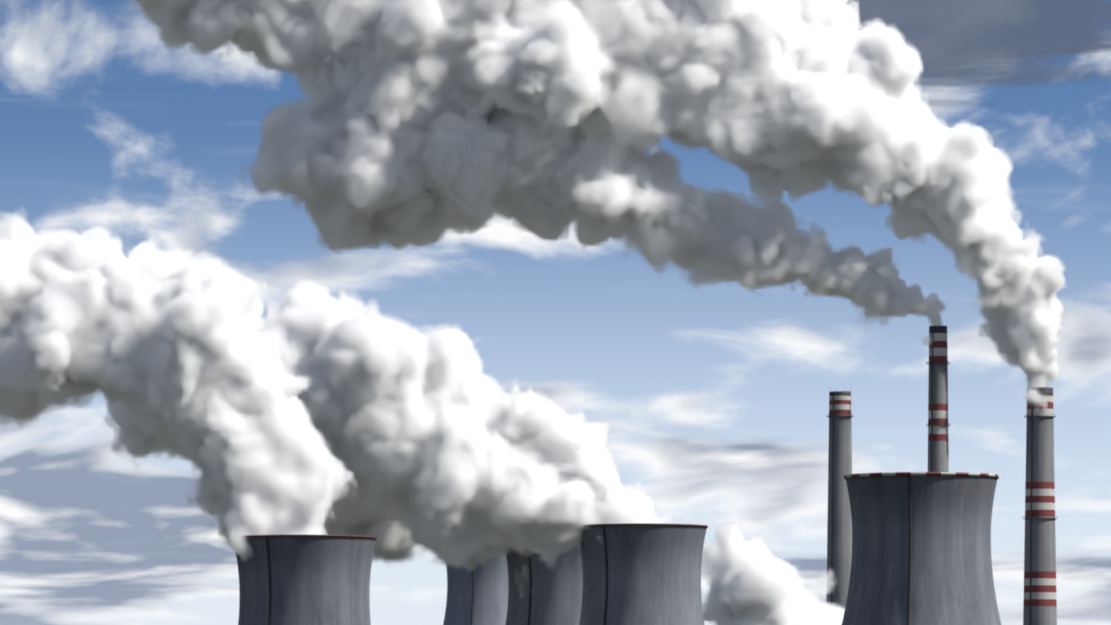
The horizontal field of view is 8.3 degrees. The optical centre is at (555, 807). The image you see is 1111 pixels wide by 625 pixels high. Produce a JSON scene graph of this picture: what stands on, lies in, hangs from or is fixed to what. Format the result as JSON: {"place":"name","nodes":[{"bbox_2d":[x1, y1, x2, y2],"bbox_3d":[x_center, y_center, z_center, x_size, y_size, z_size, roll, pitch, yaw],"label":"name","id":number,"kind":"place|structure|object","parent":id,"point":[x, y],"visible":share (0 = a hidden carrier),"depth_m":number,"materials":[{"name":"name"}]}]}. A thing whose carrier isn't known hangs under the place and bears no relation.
{"place":"outdoors","nodes":[
{"label":"outdoors","id":0,"kind":"place"},
{"bbox_2d":[236,535,376,624],"bbox_3d":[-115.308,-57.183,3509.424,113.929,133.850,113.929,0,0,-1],"label":"cooling tower","id":1,"kind":"structure","parent":0,"point":[304,579],"depth_m":3482.57,"materials":[{"name":"concrete"}]},
{"bbox_2d":[443,553,507,624],"bbox_3d":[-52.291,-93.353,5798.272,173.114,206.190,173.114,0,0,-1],"label":"cooling tower","id":2,"kind":"structure","parent":0,"point":[479,596],"depth_m":5769.59,"materials":[{"name":"concrete"}]},
{"bbox_2d":[506,543,582,624],"bbox_3d":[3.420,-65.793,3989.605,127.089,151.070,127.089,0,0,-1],"label":"cooling tower","id":3,"kind":"structure","parent":0,"point":[555,598],"depth_m":3963.07,"materials":[{"name":"concrete"}]},
{"bbox_2d":[0,0,1110,624],"label":"sky","id":4,"kind":"structure","parent":0,"point":[436,281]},
{"bbox_2d":[578,523,707,624],"bbox_3d":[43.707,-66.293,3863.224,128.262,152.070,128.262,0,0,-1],"label":"cooling tower","id":5,"kind":"structure","parent":0,"point":[660,584],"depth_m":3836.48,"materials":[{"name":"concrete"}]},
{"bbox_2d":[826,387,853,608],"bbox_3d":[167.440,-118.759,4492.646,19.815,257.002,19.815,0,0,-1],"label":"chimney","id":6,"kind":"object","parent":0,"point":[839,539],"visible":0.94,"depth_m":4486.23,"materials":[{"name":"concrete"}]},
{"bbox_2d":[842,472,1000,624],"bbox_3d":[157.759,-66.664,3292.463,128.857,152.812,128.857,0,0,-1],"label":"cooling tower","id":7,"kind":"structure","parent":0,"point":[921,548],"depth_m":3265.37,"materials":[{"name":"concrete"}]},
{"bbox_2d":[926,321,949,471],"bbox_3d":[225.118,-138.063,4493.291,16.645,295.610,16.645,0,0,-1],"label":"chimney","id":8,"kind":"object","parent":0,"point":[938,446],"visible":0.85,"depth_m":4488.15,"materials":[{"name":"concrete"}]},
{"bbox_2d":[1023,387,1056,624],"bbox_3d":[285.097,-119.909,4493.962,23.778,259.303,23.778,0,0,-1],"label":"chimney","id":9,"kind":"object","parent":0,"point":[1040,602],"visible":1,"depth_m":4486.31,"materials":[{"name":"concrete"}]}
]}

